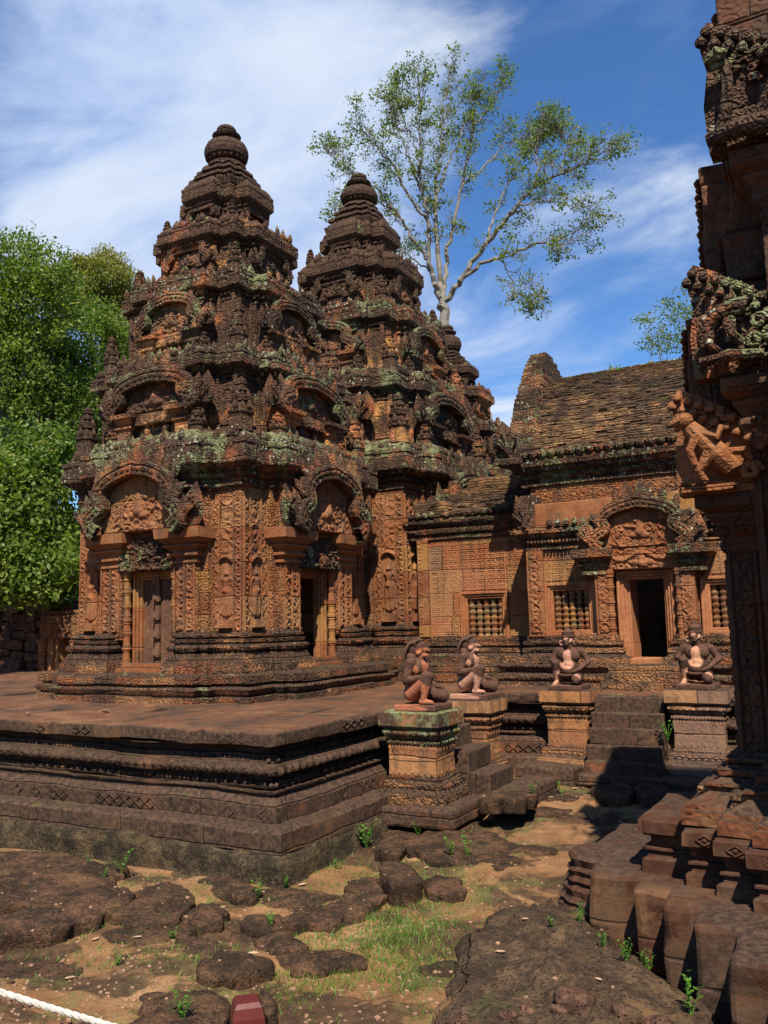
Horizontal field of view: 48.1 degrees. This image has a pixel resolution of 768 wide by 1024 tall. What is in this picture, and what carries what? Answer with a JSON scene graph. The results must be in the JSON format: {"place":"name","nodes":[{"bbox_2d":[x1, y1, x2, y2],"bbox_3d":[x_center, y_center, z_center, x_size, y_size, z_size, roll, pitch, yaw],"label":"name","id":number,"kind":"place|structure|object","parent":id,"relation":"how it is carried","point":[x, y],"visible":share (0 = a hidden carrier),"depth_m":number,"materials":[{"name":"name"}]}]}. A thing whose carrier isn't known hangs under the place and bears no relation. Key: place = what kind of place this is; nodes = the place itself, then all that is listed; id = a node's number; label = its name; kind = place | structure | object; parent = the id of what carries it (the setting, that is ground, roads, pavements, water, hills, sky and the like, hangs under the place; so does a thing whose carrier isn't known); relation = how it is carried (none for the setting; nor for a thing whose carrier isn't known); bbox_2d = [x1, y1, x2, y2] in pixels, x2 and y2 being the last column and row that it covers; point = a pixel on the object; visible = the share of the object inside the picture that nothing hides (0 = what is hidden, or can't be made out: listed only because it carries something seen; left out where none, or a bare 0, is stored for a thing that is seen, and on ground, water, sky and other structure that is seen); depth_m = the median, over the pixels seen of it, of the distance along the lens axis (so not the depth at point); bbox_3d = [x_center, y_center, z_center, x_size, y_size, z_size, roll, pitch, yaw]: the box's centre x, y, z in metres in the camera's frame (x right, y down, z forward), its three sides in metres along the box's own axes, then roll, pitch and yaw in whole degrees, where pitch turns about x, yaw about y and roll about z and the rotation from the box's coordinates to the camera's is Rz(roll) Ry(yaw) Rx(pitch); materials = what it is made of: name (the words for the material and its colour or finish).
{"place":"outdoors","nodes":[
{"label":"outdoors","id":0,"kind":"place"},
{"bbox_2d":[35,124,399,704],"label":"shrine tower","id":1,"kind":"structure","parent":0,"point":[222,480],"depth_m":11.15,"materials":[{"name":"stone"}]},
{"bbox_2d":[144,577,171,661],"bbox_3d":[-2.882,1.388,11.105,0.540,1.091,0.241,-5,-8,29],"label":"false door","id":2,"kind":"structure","parent":1,"relation":"in","point":[158,594],"depth_m":11.06,"materials":[{"name":"stone"}]},
{"bbox_2d":[0,702,665,1023],"bbox_3d":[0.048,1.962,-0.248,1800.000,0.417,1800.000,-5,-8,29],"label":"ground","id":3,"kind":"structure","parent":0,"point":[395,1008],"depth_m":5.42,"materials":[{"name":"soil"}]},
{"bbox_2d":[0,996,11,1002],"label":"rubble stone","id":4,"kind":"object","parent":3,"relation":"on","point":[3,999],"visible":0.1,"depth_m":4.43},
{"bbox_2d":[7,979,14,983],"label":"rubble stone","id":5,"kind":"object","parent":3,"relation":"on","point":[10,981],"visible":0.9,"depth_m":4.70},
{"bbox_2d":[13,1001,30,1008],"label":"rubble stone","id":6,"kind":"object","parent":3,"relation":"on","point":[19,1004],"visible":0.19,"depth_m":4.38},
{"bbox_2d":[0,589,78,673],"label":"ruined wall","id":7,"kind":"structure","parent":3,"relation":"on","point":[19,633],"depth_m":20.16,"materials":[{"name":"stone"}]},
{"bbox_2d":[0,412,80,615],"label":"broadleaf tree","id":8,"kind":"object","parent":3,"relation":"on","point":[39,551],"visible":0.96,"depth_m":18.35,"materials":[{"name":"green plant"}]},
{"bbox_2d":[0,958,83,978],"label":"sunken stone","id":9,"kind":"object","parent":3,"relation":"on","point":[12,969],"visible":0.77,"depth_m":5.06,"materials":[{"name":"stone"}]},
{"bbox_2d":[0,221,93,515],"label":"broadleaf tree","id":10,"kind":"object","parent":3,"relation":"on","point":[32,280],"visible":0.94,"depth_m":25.38,"materials":[{"name":"green plant"}]},
{"bbox_2d":[0,850,129,914],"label":"laterite block","id":11,"kind":"structure","parent":3,"relation":"on","point":[21,882],"depth_m":6.62,"materials":[{"name":"stone"}]},
{"bbox_2d":[113,848,133,873],"bbox_3d":[-2.043,2.747,6.749,0.165,0.196,0.109,2,-8,-28],"label":"weed","id":12,"kind":"object","parent":11,"relation":"on","point":[121,864],"visible":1,"depth_m":6.76,"materials":[{"name":"green plant"}]},
{"bbox_2d":[60,1018,71,1023],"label":"rubble stone","id":13,"kind":"object","parent":3,"relation":"on","point":[63,1021],"visible":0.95,"depth_m":4.19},
{"bbox_2d":[6,281,128,599],"bbox_3d":[-10.984,-1.120,28.219,6.172,13.482,5.673,0,-7,-11],"label":"broadleaf tree","id":14,"kind":"object","parent":3,"relation":"on","point":[88,369],"visible":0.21,"depth_m":28.24,"materials":[{"name":"green plant"}]},
{"bbox_2d":[0,884,135,954],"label":"laterite block","id":15,"kind":"structure","parent":3,"relation":"on","point":[50,922],"depth_m":5.66,"materials":[{"name":"stone"}]},
{"bbox_2d":[43,242,144,361],"bbox_3d":[-10.915,-2.084,31.762,3.966,16.191,4.016,-5,-8,29],"label":"broadleaf tree","id":16,"kind":"object","parent":3,"relation":"on","point":[114,276],"visible":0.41,"depth_m":31.84,"materials":[{"name":"green plant"}]},
{"bbox_2d":[110,942,122,964],"bbox_3d":[-1.561,2.623,5.083,0.096,0.123,0.092,-5,-8,29],"label":"weed","id":17,"kind":"object","parent":3,"relation":"on","point":[120,957],"visible":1,"depth_m":5.09,"materials":[{"name":"green plant"}]},
{"bbox_2d":[101,922,196,945],"bbox_3d":[-1.524,2.790,5.627,0.560,0.135,0.466,-5,-8,29],"label":"sunken stone","id":18,"kind":"object","parent":3,"relation":"on","point":[124,936],"visible":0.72,"depth_m":5.54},
{"bbox_2d":[168,927,176,939],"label":"weed","id":19,"kind":"object","parent":18,"relation":"on","point":[173,934],"visible":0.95,"depth_m":5.49,"materials":[{"name":"green plant"}]},
{"bbox_2d":[111,882,194,928],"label":"laterite block","id":20,"kind":"structure","parent":3,"relation":"on","point":[145,908],"depth_m":5.91,"materials":[{"name":"stone"}]},
{"bbox_2d":[139,990,183,1002],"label":"sunken stone","id":21,"kind":"object","parent":3,"relation":"on","point":[143,998],"visible":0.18,"depth_m":4.62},
{"bbox_2d":[129,989,230,1023],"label":"laterite block","id":22,"kind":"structure","parent":3,"relation":"on","point":[207,1006],"depth_m":4.29,"materials":[{"name":"stone"}]},
{"bbox_2d":[169,987,193,1017],"bbox_3d":[-0.985,2.396,4.190,0.130,0.154,0.068,-1,-7,0],"label":"weed","id":23,"kind":"object","parent":22,"relation":"on","point":[180,1004],"visible":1,"depth_m":4.19,"materials":[{"name":"green plant"}]},
{"bbox_2d":[173,936,222,955],"bbox_3d":[-1.181,2.762,5.396,0.463,0.124,0.285,-5,-8,29],"label":"sunken stone","id":24,"kind":"object","parent":3,"relation":"on","point":[202,945],"visible":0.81,"depth_m":5.37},
{"bbox_2d":[181,903,229,935],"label":"laterite block","id":25,"kind":"structure","parent":3,"relation":"on","point":[204,918],"depth_m":5.75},
{"bbox_2d":[197,876,260,906],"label":"laterite block","id":26,"kind":"structure","parent":3,"relation":"on","point":[234,891],"depth_m":6.39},
{"bbox_2d":[250,878,262,897],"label":"weed","id":27,"kind":"object","parent":26,"relation":"on","point":[257,887],"visible":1,"depth_m":6.30,"materials":[{"name":"green plant"}]},
{"bbox_2d":[196,950,274,989],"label":"laterite block","id":28,"kind":"structure","parent":3,"relation":"on","point":[235,970],"depth_m":4.84,"materials":[{"name":"stone"}]},
{"bbox_2d":[229,930,257,943],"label":"sunken stone","id":29,"kind":"object","parent":3,"relation":"on","point":[239,936],"visible":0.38,"depth_m":5.57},
{"bbox_2d":[230,993,264,1023],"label":"barrier post","id":30,"kind":"object","parent":3,"relation":"on","point":[246,1008],"visible":1,"depth_m":2.38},
{"bbox_2d":[240,914,288,937],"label":"laterite block","id":31,"kind":"structure","parent":3,"relation":"on","point":[255,926],"depth_m":5.65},
{"bbox_2d":[266,909,273,924],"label":"weed","id":32,"kind":"object","parent":31,"relation":"on","point":[270,921],"visible":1,"depth_m":5.64,"materials":[{"name":"green plant"}]},
{"bbox_2d":[260,988,278,1023],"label":"laterite block","id":33,"kind":"structure","parent":3,"relation":"on","point":[269,1005],"depth_m":4.33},
{"bbox_2d":[7,824,546,1023],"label":"grass","id":34,"kind":"structure","parent":3,"relation":"on","point":[413,926],"depth_m":5.39,"materials":[{"name":"plant"}]},
{"bbox_2d":[253,930,308,955],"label":"laterite block","id":35,"kind":"structure","parent":3,"relation":"on","point":[283,941],"depth_m":5.31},
{"bbox_2d":[259,887,339,909],"bbox_3d":[-0.693,2.893,6.373,0.638,0.136,0.450,-5,-8,29],"label":"sunken stone","id":36,"kind":"object","parent":3,"relation":"on","point":[297,898],"visible":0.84,"depth_m":6.31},
{"bbox_2d":[289,950,340,978],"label":"laterite block","id":37,"kind":"structure","parent":3,"relation":"on","point":[321,963],"depth_m":5.00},
{"bbox_2d":[276,949,367,973],"bbox_3d":[-0.375,2.720,5.125,0.572,0.139,0.294,-2,-7,7],"label":"sunken stone","id":38,"kind":"object","parent":3,"relation":"on","point":[283,959],"visible":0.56,"depth_m":5.11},
{"bbox_2d":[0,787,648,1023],"bbox_3d":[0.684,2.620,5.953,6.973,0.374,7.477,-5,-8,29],"label":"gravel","id":39,"kind":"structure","parent":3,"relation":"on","point":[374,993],"depth_m":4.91,"materials":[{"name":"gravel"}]},
{"bbox_2d":[285,893,387,935],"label":"laterite block","id":40,"kind":"structure","parent":3,"relation":"on","point":[329,917],"depth_m":5.83,"materials":[{"name":"stone"}]},
{"bbox_2d":[344,877,383,894],"bbox_3d":[-0.094,2.889,6.539,0.466,0.128,0.405,-5,-8,29],"label":"sunken stone","id":41,"kind":"object","parent":3,"relation":"on","point":[373,886],"visible":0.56,"depth_m":6.49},
{"bbox_2d":[360,844,375,853],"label":"sunken stone","id":42,"kind":"object","parent":3,"relation":"on","point":[369,849],"visible":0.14,"depth_m":7.48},
{"bbox_2d":[357,818,377,846],"bbox_3d":[-0.172,2.818,7.523,0.196,0.264,0.185,-8,-10,43],"label":"weed","id":43,"kind":"object","parent":42,"relation":"on","point":[364,835],"visible":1,"depth_m":7.53,"materials":[{"name":"green plant"}]},
{"bbox_2d":[0,670,737,888],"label":"temple terrace","id":44,"kind":"structure","parent":3,"relation":"on","point":[176,805],"depth_m":7.76,"materials":[{"name":"stone"}]},
{"bbox_2d":[37,609,78,670],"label":"stone wall","id":45,"kind":"structure","parent":44,"relation":"on","point":[58,629],"depth_m":18.70,"materials":[{"name":"stone"}]},
{"bbox_2d":[393,474,530,682],"bbox_3d":[2.075,1.027,14.131,2.481,3.246,3.883,-5,-8,29],"label":"linking corridor","id":46,"kind":"object","parent":44,"relation":"on","point":[471,567],"visible":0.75,"depth_m":13.05,"materials":[{"name":"stone"}]},
{"bbox_2d":[460,590,510,641],"bbox_3d":[1.581,1.617,12.981,0.782,0.832,0.350,-5,-8,29],"label":"window","id":47,"kind":"structure","parent":46,"relation":"in","point":[485,614],"depth_m":12.93,"materials":[{"name":"stone"}]},
{"bbox_2d":[446,697,515,778],"bbox_3d":[1.001,2.480,9.370,0.665,0.888,0.599,-5,-8,29],"label":"stair pedestal","id":48,"kind":"object","parent":44,"relation":"on","point":[483,718],"visible":0.48,"depth_m":9.20,"materials":[{"name":"stone"}]},
{"bbox_2d":[450,634,500,699],"bbox_3d":[0.999,1.701,9.475,0.439,0.699,0.427,-5,-8,29],"label":"guardian statue","id":49,"kind":"object","parent":48,"relation":"on","point":[475,682],"visible":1,"depth_m":9.37,"materials":[{"name":"stone"}]},
{"bbox_2d":[453,722,513,793],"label":"terrace staircase","id":50,"kind":"structure","parent":44,"relation":"on","point":[477,769],"depth_m":8.65,"materials":[{"name":"stone"}]},
{"bbox_2d":[537,687,601,770],"bbox_3d":[2.196,2.511,10.010,0.686,0.894,0.635,-5,-8,29],"label":"stair pedestal","id":51,"kind":"object","parent":44,"relation":"on","point":[568,740],"visible":0.72,"depth_m":9.81,"materials":[{"name":"stone"}]},
{"bbox_2d":[548,625,591,690],"bbox_3d":[2.166,1.702,10.086,0.509,0.747,0.422,-5,-8,29],"label":"guardian statue","id":52,"kind":"object","parent":51,"relation":"on","point":[569,655],"visible":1,"depth_m":10.03,"materials":[{"name":"stone"}]},
{"bbox_2d":[491,352,733,690],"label":"temple hall","id":53,"kind":"structure","parent":44,"relation":"on","point":[621,542],"depth_m":11.49,"materials":[{"name":"stone"}]},
{"bbox_2d":[544,581,597,635],"bbox_3d":[2.576,1.328,11.641,0.703,0.744,0.352,-5,-8,29],"label":"window","id":54,"kind":"structure","parent":53,"relation":"in","point":[565,605],"depth_m":11.59,"materials":[{"name":"stone"}]},
{"bbox_2d":[700,576,729,633],"bbox_3d":[4.335,1.160,10.664,0.705,0.738,0.351,-5,-8,29],"label":"window","id":55,"kind":"structure","parent":53,"relation":"in","point":[715,619],"depth_m":10.67,"materials":[{"name":"stone"}]},
{"bbox_2d":[374,828,421,865],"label":"laterite block","id":56,"kind":"structure","parent":3,"relation":"on","point":[390,846],"depth_m":7.24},
{"bbox_2d":[379,861,422,907],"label":"laterite block","id":57,"kind":"structure","parent":3,"relation":"on","point":[398,885],"depth_m":6.20,"materials":[{"name":"stone"}]},
{"bbox_2d":[418,960,455,977],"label":"sunken stone","id":58,"kind":"object","parent":3,"relation":"on","point":[444,967],"visible":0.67,"depth_m":4.95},
{"bbox_2d":[423,875,467,903],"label":"laterite block","id":59,"kind":"structure","parent":3,"relation":"on","point":[438,888],"depth_m":6.20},
{"bbox_2d":[420,852,470,867],"bbox_3d":[0.545,2.826,6.919,0.434,0.137,0.330,1,-8,-20],"label":"sunken stone","id":60,"kind":"object","parent":3,"relation":"on","point":[452,859],"visible":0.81,"depth_m":6.84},
{"bbox_2d":[444,836,454,853],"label":"weed","id":61,"kind":"object","parent":60,"relation":"on","point":[449,845],"visible":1,"depth_m":6.92,"materials":[{"name":"green plant"}]},
{"bbox_2d":[406,829,519,864],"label":"laterite block","id":62,"kind":"structure","parent":3,"relation":"on","point":[493,848],"depth_m":7.19,"materials":[{"name":"stone"}]},
{"bbox_2d":[461,831,471,854],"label":"weed","id":63,"kind":"object","parent":62,"relation":"on","point":[466,843],"visible":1,"depth_m":6.95,"materials":[{"name":"green plant"}]},
{"bbox_2d":[382,775,557,830],"bbox_3d":[0.816,2.854,8.549,1.310,0.265,1.846,-5,-8,29],"label":"pedestal footing","id":64,"kind":"object","parent":3,"relation":"on","point":[456,814],"visible":0.49,"depth_m":7.92,"materials":[{"name":"stone"}]},
{"bbox_2d":[378,707,471,805],"bbox_3d":[0.377,2.365,8.337,0.734,0.888,0.663,-5,-8,29],"label":"stair pedestal","id":65,"kind":"object","parent":64,"relation":"on","point":[422,768],"visible":0.98,"depth_m":8.13,"materials":[{"name":"stone"}]},
{"bbox_2d":[394,638,451,711],"bbox_3d":[0.381,1.584,8.430,0.440,0.699,0.427,-5,-8,29],"label":"guardian statue","id":66,"kind":"object","parent":65,"relation":"on","point":[424,691],"visible":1,"depth_m":8.33,"materials":[{"name":"stone"}]},
{"bbox_2d":[456,821,494,831],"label":"sunken stone","id":67,"kind":"object","parent":3,"relation":"on","point":[477,825],"visible":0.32,"depth_m":7.92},
{"bbox_2d":[479,790,538,813],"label":"laterite block","id":68,"kind":"structure","parent":3,"relation":"on","point":[518,801],"depth_m":7.76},
{"bbox_2d":[528,780,537,793],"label":"weed","id":69,"kind":"object","parent":68,"relation":"on","point":[531,787],"visible":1,"depth_m":7.89,"materials":[{"name":"green plant"}]},
{"bbox_2d":[491,857,540,871],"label":"laterite block","id":70,"kind":"structure","parent":3,"relation":"on","point":[498,867],"depth_m":6.76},
{"bbox_2d":[509,844,557,855],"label":"sunken stone","id":71,"kind":"object","parent":3,"relation":"on","point":[536,849],"visible":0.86,"depth_m":7.05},
{"bbox_2d":[515,758,583,786],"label":"kerb block","id":72,"kind":"structure","parent":3,"relation":"on","point":[564,773],"depth_m":9.48,"materials":[{"name":"stone"}]},
{"bbox_2d":[528,806,572,818],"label":"sunken stone","id":73,"kind":"object","parent":3,"relation":"on","point":[548,812],"visible":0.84,"depth_m":8.13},
{"bbox_2d":[544,794,580,801],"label":"laterite block","id":74,"kind":"structure","parent":3,"relation":"on","point":[565,798],"depth_m":8.58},
{"bbox_2d":[554,811,592,824],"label":"laterite block","id":75,"kind":"structure","parent":3,"relation":"on","point":[580,817],"depth_m":7.97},
{"bbox_2d":[594,813,620,824],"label":"laterite block","id":76,"kind":"structure","parent":3,"relation":"on","point":[607,818],"depth_m":7.80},
{"bbox_2d":[590,782,633,807],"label":"laterite block","id":77,"kind":"structure","parent":3,"relation":"on","point":[617,795],"depth_m":8.27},
{"bbox_2d":[596,823,649,846],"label":"paving block","id":78,"kind":"structure","parent":3,"relation":"on","point":[616,836],"depth_m":5.92,"materials":[{"name":"stone"}]},
{"bbox_2d":[577,696,674,787],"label":"terrace staircase","id":79,"kind":"structure","parent":3,"relation":"on","point":[628,744],"depth_m":9.36,"materials":[{"name":"stone"}]},
{"bbox_2d":[632,783,668,807],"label":"laterite block","id":80,"kind":"structure","parent":3,"relation":"on","point":[651,798],"depth_m":8.25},
{"bbox_2d":[630,284,692,360],"bbox_3d":[13.049,-1.984,36.346,4.032,15.998,3.441,-5,-8,29],"label":"feathery tree","id":81,"kind":"object","parent":3,"relation":"on","point":[673,319],"visible":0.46,"depth_m":37.07,"materials":[{"name":"green plant"}]},
{"bbox_2d":[589,762,767,1023],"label":"library platform","id":82,"kind":"structure","parent":3,"relation":"on","point":[669,901],"depth_m":4.52,"materials":[{"name":"stone"}]},
{"bbox_2d":[664,774,705,792],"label":"kerb block","id":83,"kind":"structure","parent":3,"relation":"on","point":[681,783],"depth_m":8.78,"materials":[{"name":"stone"}]},
{"bbox_2d":[663,686,734,776],"bbox_3d":[3.466,2.380,9.357,0.748,0.922,0.639,-5,-8,29],"label":"stair pedestal","id":84,"kind":"object","parent":83,"relation":"on","point":[700,717],"visible":0.86,"depth_m":9.16,"materials":[{"name":"brown stone"}]},
{"bbox_2d":[674,620,721,689],"bbox_3d":[3.429,1.559,9.429,0.509,0.749,0.420,-5,-8,29],"label":"guardian statue","id":85,"kind":"object","parent":84,"relation":"on","point":[696,652],"visible":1,"depth_m":9.38,"materials":[{"name":"stone"}]},
{"bbox_2d":[0,0,721,525],"label":"sky","id":86,"kind":"structure","parent":0,"point":[109,109],"materials":[{"name":"blue"}]},
{"bbox_2d":[297,172,491,663],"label":"shrine tower","id":87,"kind":"structure","parent":0,"point":[383,337],"depth_m":14.73,"materials":[{"name":"stone"}]},
{"bbox_2d":[306,38,645,325],"bbox_3d":[3.872,-11.288,37.023,13.979,20.386,6.277,-2,-7,7],"label":"tall tree","id":88,"kind":"object","parent":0,"point":[540,126],"visible":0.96,"depth_m":36.69,"materials":[{"name":"green plant"}]},
{"bbox_2d":[442,324,512,476],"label":"shrine tower","id":89,"kind":"structure","parent":0,"point":[481,399],"depth_m":19.12,"materials":[{"name":"stone"}]},
{"bbox_2d":[431,898,717,1023],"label":"laterite pavement","id":90,"kind":"structure","parent":0,"point":[539,954],"depth_m":4.27,"materials":[{"name":"stone"}]},
{"bbox_2d":[446,1013,469,1023],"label":"rubble stone","id":91,"kind":"object","parent":90,"relation":"on","point":[459,1018],"visible":1,"depth_m":3.88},
{"bbox_2d":[490,1001,499,1007],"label":"rubble stone","id":92,"kind":"object","parent":90,"relation":"on","point":[493,1004],"visible":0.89,"depth_m":3.96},
{"bbox_2d":[498,1009,517,1022],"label":"rubble stone","id":93,"kind":"object","parent":90,"relation":"on","point":[510,1015],"visible":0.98,"depth_m":3.85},
{"bbox_2d":[520,1003,536,1013],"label":"rubble stone","id":94,"kind":"object","parent":90,"relation":"on","point":[526,1008],"visible":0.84,"depth_m":3.89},
{"bbox_2d":[547,916,553,926],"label":"weed","id":95,"kind":"object","parent":90,"relation":"on","point":[549,920],"visible":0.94,"depth_m":4.92,"materials":[{"name":"green plant"}]},
{"bbox_2d":[550,1004,567,1016],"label":"rubble stone","id":96,"kind":"object","parent":90,"relation":"on","point":[557,1010],"visible":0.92,"depth_m":3.85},
{"bbox_2d":[553,986,595,1014],"bbox_3d":[0.861,2.235,3.900,0.190,0.129,0.151,-5,-8,29],"label":"rubble stone","id":97,"kind":"object","parent":90,"relation":"on","point":[575,1000],"visible":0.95,"depth_m":3.87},
{"bbox_2d":[572,903,584,921],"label":"weed","id":98,"kind":"object","parent":90,"relation":"on","point":[579,918],"visible":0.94,"depth_m":5.07,"materials":[{"name":"green plant"}]},
{"bbox_2d":[558,843,613,924],"bbox_3d":[1.439,2.398,5.521,0.632,0.437,0.632,-5,-8,29],"label":"fluted stone","id":99,"kind":"object","parent":90,"relation":"on","point":[575,890],"visible":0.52,"depth_m":5.43,"materials":[{"name":"stone"}]},
{"bbox_2d":[596,932,605,946],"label":"weed","id":100,"kind":"object","parent":90,"relation":"on","point":[603,941],"visible":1,"depth_m":4.61,"materials":[{"name":"green plant"}]},
{"bbox_2d":[617,937,633,960],"bbox_3d":[1.232,2.244,4.401,0.086,0.109,0.064,0,-7,-9],"label":"weed","id":101,"kind":"object","parent":90,"relation":"on","point":[624,955],"visible":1,"depth_m":4.40,"materials":[{"name":"green plant"}]},
{"bbox_2d":[611,1003,641,1023],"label":"rubble stone","id":102,"kind":"object","parent":90,"relation":"on","point":[627,1013],"visible":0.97,"depth_m":3.80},
{"bbox_2d":[636,949,654,969],"bbox_3d":[1.336,2.284,4.378,0.098,0.134,0.073,3,-9,-32],"label":"weed","id":103,"kind":"object","parent":90,"relation":"on","point":[645,962],"visible":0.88,"depth_m":4.37,"materials":[{"name":"green plant"}]},
{"bbox_2d":[643,1015,672,1023],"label":"rubble stone","id":104,"kind":"object","parent":90,"relation":"on","point":[657,1019],"visible":1,"depth_m":3.81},
{"bbox_2d":[682,970,703,1014],"bbox_3d":[1.398,2.193,3.913,0.080,0.189,0.136,1,-8,-19],"label":"weed","id":105,"kind":"object","parent":90,"relation":"on","point":[688,980],"visible":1,"depth_m":3.93,"materials":[{"name":"green plant"}]},
{"bbox_2d":[661,720,674,739],"bbox_3d":[3.005,2.314,9.121,0.168,0.212,0.139,0,-7,-12],"label":"weed","id":106,"kind":"object","parent":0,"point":[665,732],"visible":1,"depth_m":9.11,"materials":[{"name":"green plant"}]},
{"bbox_2d":[667,0,767,868],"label":"library building","id":107,"kind":"structure","parent":0,"point":[718,406],"depth_m":4.99,"materials":[{"name":"stone"}]},
{"bbox_3d":[-1.365,1.594,2.010,0.127,1.446,0.127,-5,-8,29],"label":"barrier post","id":108,"kind":"object","parent":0,"visible":0},
{"bbox_2d":[0,988,116,1023],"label":"barrier rope","id":109,"kind":"object","parent":108,"relation":"attached to","point":[20,998],"visible":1,"depth_m":2.23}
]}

